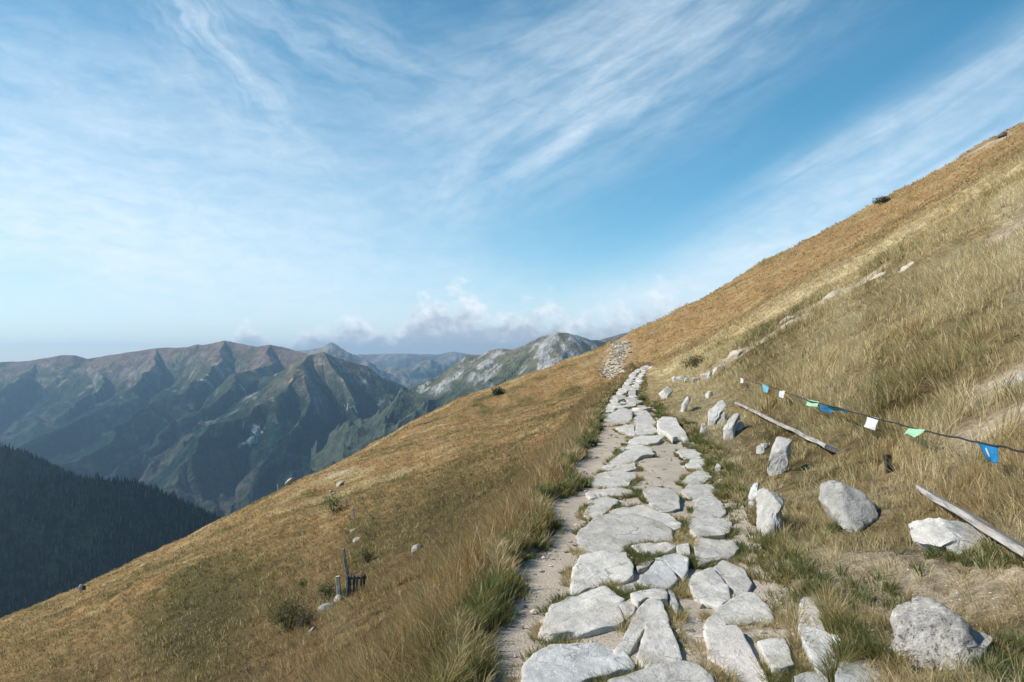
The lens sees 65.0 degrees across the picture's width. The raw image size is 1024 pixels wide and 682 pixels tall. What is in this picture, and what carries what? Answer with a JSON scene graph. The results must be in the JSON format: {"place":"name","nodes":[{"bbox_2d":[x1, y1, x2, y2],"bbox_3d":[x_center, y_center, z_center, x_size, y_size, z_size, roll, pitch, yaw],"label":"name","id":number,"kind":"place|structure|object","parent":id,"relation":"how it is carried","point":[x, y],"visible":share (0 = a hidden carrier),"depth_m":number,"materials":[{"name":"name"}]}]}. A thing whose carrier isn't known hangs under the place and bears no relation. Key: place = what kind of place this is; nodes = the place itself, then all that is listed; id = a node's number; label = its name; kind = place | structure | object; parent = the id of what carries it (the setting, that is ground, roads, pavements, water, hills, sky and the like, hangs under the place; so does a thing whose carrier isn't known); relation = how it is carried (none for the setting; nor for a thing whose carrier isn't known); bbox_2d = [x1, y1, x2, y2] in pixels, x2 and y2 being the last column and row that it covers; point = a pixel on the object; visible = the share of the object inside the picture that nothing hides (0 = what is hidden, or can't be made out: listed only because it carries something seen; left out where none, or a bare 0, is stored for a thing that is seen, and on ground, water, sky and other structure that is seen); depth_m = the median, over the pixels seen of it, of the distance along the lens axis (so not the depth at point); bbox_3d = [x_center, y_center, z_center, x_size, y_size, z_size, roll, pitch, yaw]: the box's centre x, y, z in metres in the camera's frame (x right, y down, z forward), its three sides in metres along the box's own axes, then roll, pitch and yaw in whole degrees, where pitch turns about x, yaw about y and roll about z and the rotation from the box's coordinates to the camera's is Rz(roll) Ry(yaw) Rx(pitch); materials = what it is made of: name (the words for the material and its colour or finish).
{"place":"outdoors","nodes":[
{"label":"outdoors","id":0,"kind":"place"},
{"bbox_2d":[0,446,212,614],"bbox_3d":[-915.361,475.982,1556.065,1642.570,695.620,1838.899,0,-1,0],"label":"forested ridge","id":1,"kind":"structure","parent":0,"point":[55,528],"depth_m":1522.56,"materials":[{"name":"plant"}]},
{"bbox_2d":[0,443,221,618],"bbox_3d":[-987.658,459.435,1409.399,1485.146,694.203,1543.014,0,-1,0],"label":"spruce forest","id":2,"kind":"object","parent":1,"relation":"on","point":[104,536],"visible":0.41,"depth_m":1522.86,"materials":[{"name":"plant"}]},
{"bbox_2d":[0,341,407,516],"bbox_3d":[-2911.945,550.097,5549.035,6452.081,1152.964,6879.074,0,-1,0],"label":"mountains","id":3,"kind":"structure","parent":0,"point":[223,428],"depth_m":4781.59,"materials":[{"name":"stone"}]},
{"bbox_2d":[299,343,473,388],"bbox_3d":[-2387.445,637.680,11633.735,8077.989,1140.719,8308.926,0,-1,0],"label":"mountains","id":4,"kind":"structure","parent":0,"point":[408,371],"depth_m":10384.59,"materials":[{"name":"stone"}]},
{"bbox_2d":[311,332,606,473],"bbox_3d":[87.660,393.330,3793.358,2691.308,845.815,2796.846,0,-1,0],"label":"rocky mountain","id":5,"kind":"structure","parent":0,"point":[467,375],"depth_m":3542.02,"materials":[{"name":"stone"}]},
{"bbox_2d":[0,122,1023,681],"bbox_3d":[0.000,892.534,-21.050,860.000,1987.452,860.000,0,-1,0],"label":"hillside","id":6,"kind":"structure","parent":0,"point":[926,584],"depth_m":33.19,"materials":[{"name":"plant"}]},
{"bbox_2d":[259,589,317,636],"bbox_3d":[-5.659,6.933,20.415,1.331,1.367,1.472,1,-2,-44],"label":"bush","id":7,"kind":"object","parent":6,"relation":"on","point":[290,614],"visible":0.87,"depth_m":20.27,"materials":[{"name":"green plant"}]},
{"bbox_2d":[285,477,294,484],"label":"rock","id":8,"kind":"object","parent":6,"relation":"on","point":[288,481],"visible":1,"depth_m":126.12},
{"bbox_2d":[297,578,306,587],"bbox_3d":[-7.049,8.274,27.215,0.380,0.525,0.370,1,-2,-39],"label":"bush","id":9,"kind":"object","parent":6,"relation":"on","point":[303,582],"visible":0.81,"depth_m":27.20,"materials":[{"name":"green plant"}]},
{"bbox_2d":[291,604,319,629],"bbox_3d":[-5.003,6.781,19.570,0.793,0.794,0.802,1,-2,-45],"label":"bush","id":10,"kind":"object","parent":6,"relation":"on","point":[306,617],"visible":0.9,"depth_m":19.53,"materials":[{"name":"green plant"}]},
{"bbox_2d":[0,340,647,681],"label":"golden grass","id":11,"kind":"structure","parent":6,"relation":"on","point":[445,564],"depth_m":27.00,"materials":[{"name":"plant"}]},
{"bbox_2d":[317,603,333,612],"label":"rock","id":12,"kind":"object","parent":6,"relation":"on","point":[324,606],"visible":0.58,"depth_m":21.03,"materials":[{"name":"stone"}]},
{"bbox_2d":[313,578,342,604],"bbox_3d":[-5.073,6.916,22.202,0.834,0.765,0.774,1,-2,-39],"label":"bush","id":13,"kind":"object","parent":6,"relation":"on","point":[324,591],"visible":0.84,"depth_m":22.09,"materials":[{"name":"green plant"}]},
{"bbox_2d":[322,491,341,515],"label":"bush","id":14,"kind":"object","parent":6,"relation":"on","point":[330,502],"visible":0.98,"depth_m":52.44,"materials":[{"name":"green plant"}]},
{"bbox_2d":[336,576,340,594],"bbox_3d":[-4.647,6.775,21.605,0.114,0.906,0.122,-6,-1,0],"label":"wooden post","id":15,"kind":"object","parent":6,"relation":"on","point":[338,585],"visible":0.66,"depth_m":21.57,"materials":[{"name":"grey wood"}]},
{"bbox_2d":[342,548,349,575],"bbox_3d":[-5.047,6.893,24.542,0.111,1.143,0.114,-12,-1,0],"label":"wooden post","id":16,"kind":"object","parent":6,"relation":"on","point":[345,562],"visible":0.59,"depth_m":24.50,"materials":[{"name":"grey wood"}]},
{"bbox_2d":[346,574,366,595],"bbox_3d":[-4.129,6.455,21.277,0.541,0.522,0.308,0,-1,-7],"label":"slatted panel","id":17,"kind":"object","parent":6,"relation":"on","point":[350,578],"visible":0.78,"depth_m":21.25,"materials":[{"name":"paint"}]},
{"bbox_2d":[359,548,375,563],"bbox_3d":[-4.870,7.240,27.040,0.563,0.688,0.519,0,-1,0],"label":"bush","id":18,"kind":"object","parent":6,"relation":"on","point":[366,555],"visible":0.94,"depth_m":26.99,"materials":[{"name":"green plant"}]},
{"bbox_2d":[491,386,506,394],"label":"dwarf pine","id":19,"kind":"object","parent":6,"relation":"on","point":[498,391],"visible":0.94,"depth_m":146.90,"materials":[{"name":"green plant"}]},
{"bbox_2d":[597,341,631,377],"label":"rubble","id":20,"kind":"object","parent":6,"relation":"on","point":[616,361],"visible":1,"depth_m":142.22,"materials":[{"name":"stone"}]},
{"bbox_2d":[637,394,647,400],"bbox_3d":[4.957,2.253,30.684,0.512,0.592,0.467,0,-1,0],"label":"bush","id":21,"kind":"object","parent":6,"relation":"on","point":[641,397],"visible":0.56,"depth_m":30.64,"materials":[{"name":"green plant"}]},
{"bbox_2d":[658,386,672,399],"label":"rock","id":22,"kind":"object","parent":6,"relation":"on","point":[666,392],"visible":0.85,"depth_m":32.06,"materials":[{"name":"stone"}]},
{"bbox_2d":[681,396,690,411],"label":"rock","id":23,"kind":"object","parent":6,"relation":"on","point":[684,405],"visible":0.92,"depth_m":23.29,"materials":[{"name":"stone"}]},
{"bbox_2d":[679,355,706,369],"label":"bush","id":24,"kind":"object","parent":6,"relation":"on","point":[694,361],"visible":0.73,"depth_m":40.18,"materials":[{"name":"green plant"}]},
{"bbox_2d":[384,376,1023,681],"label":"green grass","id":25,"kind":"structure","parent":6,"relation":"on","point":[842,652],"depth_m":5.41,"materials":[{"name":"plant"}]},
{"bbox_2d":[705,391,712,398],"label":"rock","id":26,"kind":"object","parent":6,"relation":"on","point":[707,395],"visible":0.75,"depth_m":26.05,"materials":[{"name":"stone"}]},
{"bbox_2d":[708,400,725,425],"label":"rock","id":27,"kind":"object","parent":6,"relation":"on","point":[715,411],"visible":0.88,"depth_m":18.71,"materials":[{"name":"stone"}]},
{"bbox_2d":[717,411,724,423],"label":"rock","id":28,"kind":"object","parent":6,"relation":"on","point":[722,416],"visible":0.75,"depth_m":18.56,"materials":[{"name":"stone"}]},
{"bbox_2d":[723,413,739,439],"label":"rock","id":29,"kind":"object","parent":6,"relation":"on","point":[729,428],"visible":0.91,"depth_m":15.64,"materials":[{"name":"stone"}]},
{"bbox_2d":[728,349,743,359],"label":"outcrop","id":30,"kind":"object","parent":6,"relation":"on","point":[735,353],"visible":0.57,"depth_m":33.78,"materials":[{"name":"stone"}]},
{"bbox_2d":[736,421,743,430],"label":"rock","id":31,"kind":"object","parent":6,"relation":"on","point":[740,425],"visible":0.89,"depth_m":15.85,"materials":[{"name":"stone"}]},
{"bbox_2d":[748,482,759,507],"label":"rock","id":32,"kind":"object","parent":6,"relation":"on","point":[753,489],"visible":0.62,"depth_m":8.94,"materials":[{"name":"grey stone"}]},
{"bbox_2d":[756,443,768,453],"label":"rock","id":33,"kind":"object","parent":6,"relation":"on","point":[761,448],"visible":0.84,"depth_m":12.98,"materials":[{"name":"stone"}]},
{"bbox_2d":[756,487,783,537],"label":"rock","id":34,"kind":"object","parent":6,"relation":"on","point":[769,504],"visible":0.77,"depth_m":7.46,"materials":[{"name":"stone"}]},
{"bbox_2d":[767,436,791,475],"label":"rock","id":35,"kind":"object","parent":6,"relation":"on","point":[780,454],"visible":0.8,"depth_m":10.40,"materials":[{"name":"stone"}]},
{"bbox_2d":[735,401,839,452],"bbox_3d":[5.131,1.549,15.926,0.221,0.080,9.976,22,2,8],"label":"plank","id":36,"kind":"object","parent":6,"relation":"on","point":[825,445],"visible":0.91,"depth_m":12.97,"materials":[{"name":"grey wood"}]},
{"bbox_2d":[823,290,841,299],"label":"outcrop","id":37,"kind":"object","parent":6,"relation":"on","point":[830,294],"visible":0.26,"depth_m":36.20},
{"bbox_2d":[819,480,878,532],"bbox_3d":[2.977,1.469,7.113,0.453,0.414,0.603,0,-1,0],"label":"boulder","id":38,"kind":"object","parent":6,"relation":"on","point":[840,502],"visible":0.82,"depth_m":7.01,"materials":[{"name":"stone"}]},
{"bbox_2d":[735,378,1023,462],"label":"flag line","id":39,"kind":"object","parent":6,"relation":"on","point":[990,452],"visible":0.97,"depth_m":8.75,"materials":[{"name":"multicoloured fabric"}]},
{"bbox_2d":[872,195,892,204],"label":"dwarf pine","id":40,"kind":"object","parent":6,"relation":"on","point":[883,199],"visible":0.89,"depth_m":149.75,"materials":[{"name":"green plant"}]},
{"bbox_2d":[883,454,892,473],"bbox_3d":[4.048,1.346,8.640,0.096,0.260,0.069,0,-1,0],"label":"stake","id":41,"kind":"object","parent":6,"relation":"on","point":[888,463],"visible":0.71,"depth_m":8.61,"materials":[{"name":"brown wood"}]},
{"bbox_2d":[898,261,914,273],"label":"outcrop","id":42,"kind":"object","parent":6,"relation":"on","point":[905,267],"visible":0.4,"depth_m":28.67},
{"bbox_2d":[889,596,992,669],"bbox_3d":[2.230,1.607,4.185,0.380,0.464,0.441,1,-2,-37],"label":"boulder","id":43,"kind":"object","parent":6,"relation":"on","point":[930,623],"visible":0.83,"depth_m":4.13,"materials":[{"name":"stone"}]},
{"bbox_2d":[908,517,987,553],"bbox_3d":[3.175,1.457,5.725,0.542,0.340,0.515,0,-1,0],"label":"boulder","id":44,"kind":"object","parent":6,"relation":"on","point":[941,532],"visible":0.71,"depth_m":5.75,"materials":[{"name":"stone"}]},
{"bbox_2d":[915,484,1023,556],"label":"plank","id":45,"kind":"object","parent":6,"relation":"on","point":[1006,540],"visible":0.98,"depth_m":5.66,"materials":[{"name":"grey wood"}]},
{"bbox_2d":[997,132,1007,138],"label":"rock","id":46,"kind":"object","parent":6,"relation":"on","point":[1002,134],"visible":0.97,"depth_m":144.51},
{"bbox_2d":[1002,372,1023,389],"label":"outcrop","id":47,"kind":"object","parent":6,"relation":"on","point":[1018,375],"visible":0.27,"depth_m":9.51,"materials":[{"name":"stone"}]},
{"bbox_2d":[0,0,1023,361],"label":"sky","id":48,"kind":"structure","parent":0,"point":[476,177],"materials":[{"name":"blue"}]},
{"bbox_2d":[600,332,629,341],"bbox_3d":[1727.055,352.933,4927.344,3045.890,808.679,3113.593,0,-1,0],"label":"brown mountain","id":49,"kind":"structure","parent":0,"point":[616,337],"depth_m":4577.84,"materials":[{"name":"stone"}]},
{"bbox_2d":[486,368,805,681],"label":"path","id":50,"kind":"structure","parent":0,"point":[546,579],"depth_m":6.36,"materials":[{"name":"soil"}]},
{"bbox_2d":[521,642,635,681],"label":"paving stone","id":51,"kind":"object","parent":50,"relation":"on","point":[574,662],"visible":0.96,"depth_m":4.25,"materials":[{"name":"grey stone"}]},
{"bbox_2d":[538,586,625,642],"bbox_3d":[0.490,1.816,5.212,0.518,0.196,1.130,0,-1,10],"label":"paving stone","id":52,"kind":"object","parent":50,"relation":"on","point":[588,613],"visible":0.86,"depth_m":5.04,"materials":[{"name":"stone"}]},
{"bbox_2d":[583,497,618,520],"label":"paving stone","id":53,"kind":"object","parent":50,"relation":"on","point":[600,504],"visible":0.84,"depth_m":8.85,"materials":[{"name":"stone"}]},
{"bbox_2d":[570,549,633,594],"bbox_3d":[0.694,1.826,6.144,0.475,0.220,1.180,0,-1,9],"label":"paving stone","id":54,"kind":"object","parent":50,"relation":"on","point":[610,563],"visible":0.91,"depth_m":6.14,"materials":[{"name":"stone"}]},
{"bbox_2d":[585,487,632,499],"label":"paving stone","id":55,"kind":"object","parent":50,"relation":"on","point":[589,495],"visible":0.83,"depth_m":9.77,"materials":[{"name":"stone"}]},
{"bbox_2d":[604,404,615,412],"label":"paving stone","id":56,"kind":"object","parent":50,"relation":"on","point":[610,408],"visible":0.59,"depth_m":26.64,"materials":[{"name":"stone"}]},
{"bbox_2d":[588,471,636,488],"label":"paving stone","id":57,"kind":"object","parent":50,"relation":"on","point":[612,479],"visible":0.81,"depth_m":10.86,"materials":[{"name":"stone"}]},
{"bbox_2d":[611,400,625,404],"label":"paving stone","id":58,"kind":"object","parent":50,"relation":"on","point":[614,402],"visible":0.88,"depth_m":29.65,"materials":[{"name":"stone"}]},
{"bbox_2d":[604,408,633,421],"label":"paving stone","id":59,"kind":"object","parent":50,"relation":"on","point":[621,414],"visible":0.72,"depth_m":22.69,"materials":[{"name":"stone"}]},
{"bbox_2d":[605,462,636,471],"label":"paving stone","id":60,"kind":"object","parent":50,"relation":"on","point":[630,467],"visible":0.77,"depth_m":11.96,"materials":[{"name":"stone"}]},
{"bbox_2d":[616,395,625,402],"bbox_3d":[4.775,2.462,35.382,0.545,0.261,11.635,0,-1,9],"label":"paving stone","id":61,"kind":"object","parent":50,"relation":"on","point":[619,399],"visible":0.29,"depth_m":31.67,"materials":[{"name":"stone"}]},
{"bbox_2d":[613,405,631,408],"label":"paving stone","id":62,"kind":"object","parent":50,"relation":"on","point":[619,406],"visible":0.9,"depth_m":26.92,"materials":[{"name":"stone"}]},
{"bbox_2d":[575,513,674,555],"bbox_3d":[1.045,1.845,7.444,0.978,0.243,1.478,0,-1,0],"label":"paving stone","id":63,"kind":"object","parent":50,"relation":"on","point":[613,531],"visible":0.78,"depth_m":7.50,"materials":[{"name":"stone"}]},
{"bbox_2d":[615,425,634,435],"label":"paving stone","id":64,"kind":"object","parent":50,"relation":"on","point":[628,430],"visible":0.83,"depth_m":18.49,"materials":[{"name":"stone"}]},
{"bbox_2d":[616,583,634,591],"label":"paving stone","id":65,"kind":"object","parent":50,"relation":"on","point":[628,586],"visible":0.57,"depth_m":5.75,"materials":[{"name":"stone"}]},
{"bbox_2d":[619,598,636,620],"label":"paving stone","id":66,"kind":"object","parent":50,"relation":"on","point":[624,608],"visible":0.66,"depth_m":5.21,"materials":[{"name":"stone"}]},
{"bbox_2d":[602,446,655,468],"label":"paving stone","id":67,"kind":"object","parent":50,"relation":"on","point":[635,455],"visible":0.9,"depth_m":13.43,"materials":[{"name":"stone"}]},
{"bbox_2d":[620,444,643,452],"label":"paving stone","id":68,"kind":"object","parent":50,"relation":"on","point":[630,446],"visible":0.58,"depth_m":14.87,"materials":[{"name":"stone"}]},
{"bbox_2d":[628,387,635,395],"bbox_3d":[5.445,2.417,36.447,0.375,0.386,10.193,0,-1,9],"label":"paving stone","id":69,"kind":"object","parent":50,"relation":"on","point":[632,392],"visible":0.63,"depth_m":37.45,"materials":[{"name":"stone"}]},
{"bbox_2d":[626,399,642,404],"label":"paving stone","id":70,"kind":"object","parent":50,"relation":"on","point":[634,401],"visible":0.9,"depth_m":29.72,"materials":[{"name":"stone"}]},
{"bbox_2d":[613,599,669,655],"bbox_3d":[0.834,1.804,4.898,0.233,0.203,1.011,0,-1,19],"label":"paving stone","id":71,"kind":"object","parent":50,"relation":"on","point":[629,642],"visible":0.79,"depth_m":4.92,"materials":[{"name":"stone"}]},
{"bbox_2d":[632,407,651,411],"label":"paving stone","id":72,"kind":"object","parent":50,"relation":"on","point":[648,409],"visible":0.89,"depth_m":25.50,"materials":[{"name":"stone"}]},
{"bbox_2d":[633,410,656,424],"bbox_3d":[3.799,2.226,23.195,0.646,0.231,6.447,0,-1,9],"label":"paving stone","id":73,"kind":"object","parent":50,"relation":"on","point":[643,416],"visible":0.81,"depth_m":22.54,"materials":[{"name":"stone"}]},
{"bbox_2d":[636,558,653,573],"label":"paving stone","id":74,"kind":"object","parent":50,"relation":"on","point":[641,569],"visible":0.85,"depth_m":6.26,"materials":[{"name":"stone"}]},
{"bbox_2d":[610,505,681,531],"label":"paving stone","id":75,"kind":"object","parent":50,"relation":"on","point":[666,519],"visible":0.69,"depth_m":8.41,"materials":[{"name":"stone"}]},
{"bbox_2d":[626,435,665,445],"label":"paving stone","id":76,"kind":"object","parent":50,"relation":"on","point":[646,440],"visible":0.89,"depth_m":16.03,"materials":[{"name":"stone"}]},
{"bbox_2d":[635,423,656,434],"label":"paving stone","id":77,"kind":"object","parent":50,"relation":"on","point":[644,428],"visible":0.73,"depth_m":18.57,"materials":[{"name":"stone"}]},
{"bbox_2d":[630,588,667,609],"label":"paving stone","id":78,"kind":"object","parent":50,"relation":"on","point":[637,598],"visible":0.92,"depth_m":5.41,"materials":[{"name":"stone"}]},
{"bbox_2d":[631,542,676,554],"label":"paving stone","id":79,"kind":"object","parent":50,"relation":"on","point":[650,546],"visible":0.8,"depth_m":6.92,"materials":[{"name":"stone"}]},
{"bbox_2d":[637,561,678,589],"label":"paving stone","id":80,"kind":"object","parent":50,"relation":"on","point":[660,573],"visible":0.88,"depth_m":5.94,"materials":[{"name":"grey stone"}]},
{"bbox_2d":[636,620,681,668],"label":"paving stone","id":81,"kind":"object","parent":50,"relation":"on","point":[659,643],"visible":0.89,"depth_m":4.52,"materials":[{"name":"stone"}]},
{"bbox_2d":[607,660,715,681],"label":"paving stone","id":82,"kind":"object","parent":50,"relation":"on","point":[679,671],"visible":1,"depth_m":4.10,"materials":[{"name":"stone"}]},
{"bbox_2d":[643,488,679,512],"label":"paving stone","id":83,"kind":"object","parent":50,"relation":"on","point":[662,500],"visible":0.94,"depth_m":9.24,"materials":[{"name":"stone"}]},
{"bbox_2d":[655,553,688,579],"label":"paving stone","id":84,"kind":"object","parent":50,"relation":"on","point":[678,565],"visible":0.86,"depth_m":6.35,"materials":[{"name":"grey stone"}]},
{"bbox_2d":[657,417,688,443],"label":"paving stone","id":85,"kind":"object","parent":50,"relation":"on","point":[671,429],"visible":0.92,"depth_m":17.59,"materials":[{"name":"stone"}]},
{"bbox_2d":[668,590,678,613],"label":"paving stone","id":86,"kind":"object","parent":50,"relation":"on","point":[673,600],"visible":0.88,"depth_m":5.40,"materials":[{"name":"grey stone"}]},
{"bbox_2d":[676,543,689,555],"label":"paving stone","id":87,"kind":"object","parent":50,"relation":"on","point":[684,548],"visible":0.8,"depth_m":6.86,"materials":[{"name":"stone"}]},
{"bbox_2d":[676,449,701,460],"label":"paving stone","id":88,"kind":"object","parent":50,"relation":"on","point":[688,454],"visible":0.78,"depth_m":13.92,"materials":[{"name":"stone"}]},
{"bbox_2d":[685,459,704,469],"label":"paving stone","id":89,"kind":"object","parent":50,"relation":"on","point":[694,463],"visible":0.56,"depth_m":12.62,"materials":[{"name":"stone"}]},
{"bbox_2d":[681,470,711,483],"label":"paving stone","id":90,"kind":"object","parent":50,"relation":"on","point":[697,476],"visible":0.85,"depth_m":11.10,"materials":[{"name":"stone"}]},
{"bbox_2d":[681,484,717,500],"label":"paving stone","id":91,"kind":"object","parent":50,"relation":"on","point":[694,492],"visible":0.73,"depth_m":9.94,"materials":[{"name":"stone"}]},
{"bbox_2d":[700,423,706,436],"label":"rock","id":92,"kind":"object","parent":50,"relation":"on","point":[703,428],"visible":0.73,"depth_m":16.77,"materials":[{"name":"stone"}]},
{"bbox_2d":[688,567,730,609],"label":"paving stone","id":93,"kind":"object","parent":50,"relation":"on","point":[711,584],"visible":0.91,"depth_m":5.67,"materials":[{"name":"stone"}]},
{"bbox_2d":[687,517,732,538],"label":"paving stone","id":94,"kind":"object","parent":50,"relation":"on","point":[705,526],"visible":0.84,"depth_m":7.84,"materials":[{"name":"stone"}]},
{"bbox_2d":[693,497,726,517],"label":"paving stone","id":95,"kind":"object","parent":50,"relation":"on","point":[709,506],"visible":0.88,"depth_m":8.85,"materials":[{"name":"stone"}]},
{"bbox_2d":[693,537,739,566],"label":"paving stone","id":96,"kind":"object","parent":50,"relation":"on","point":[708,549],"visible":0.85,"depth_m":6.87,"materials":[{"name":"stone"}]},
{"bbox_2d":[713,560,752,597],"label":"paving stone","id":97,"kind":"object","parent":50,"relation":"on","point":[737,582],"visible":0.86,"depth_m":6.02,"materials":[{"name":"stone"}]},
{"bbox_2d":[703,625,766,681],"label":"paving stone","id":98,"kind":"object","parent":50,"relation":"on","point":[733,645],"visible":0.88,"depth_m":4.49,"materials":[{"name":"stone"}]},
{"bbox_2d":[703,592,774,628],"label":"paving stone","id":99,"kind":"object","parent":50,"relation":"on","point":[745,606],"visible":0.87,"depth_m":5.19,"materials":[{"name":"stone"}]},
{"bbox_2d":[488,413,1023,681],"bbox_3d":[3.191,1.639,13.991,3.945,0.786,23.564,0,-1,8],"label":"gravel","id":100,"kind":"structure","parent":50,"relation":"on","point":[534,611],"depth_m":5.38,"materials":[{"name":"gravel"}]},
{"bbox_2d":[757,638,794,676],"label":"paving stone","id":101,"kind":"object","parent":50,"relation":"on","point":[772,649],"visible":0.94,"depth_m":4.47,"materials":[{"name":"stone"}]},
{"bbox_2d":[794,671,827,681],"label":"paving stone","id":102,"kind":"object","parent":50,"relation":"on","point":[809,677],"visible":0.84,"depth_m":4.12,"materials":[{"name":"grey stone"}]},
{"bbox_2d":[798,596,840,673],"bbox_3d":[1.837,1.802,4.829,0.227,0.195,1.450,0,-1,14],"label":"paving stone","id":103,"kind":"object","parent":50,"relation":"on","point":[810,651],"visible":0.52,"depth_m":4.67,"materials":[{"name":"grey stone"}]},
{"bbox_2d":[835,659,879,681],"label":"paving stone","id":104,"kind":"object","parent":50,"relation":"on","point":[847,676],"visible":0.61,"depth_m":4.09,"materials":[{"name":"grey stone"}]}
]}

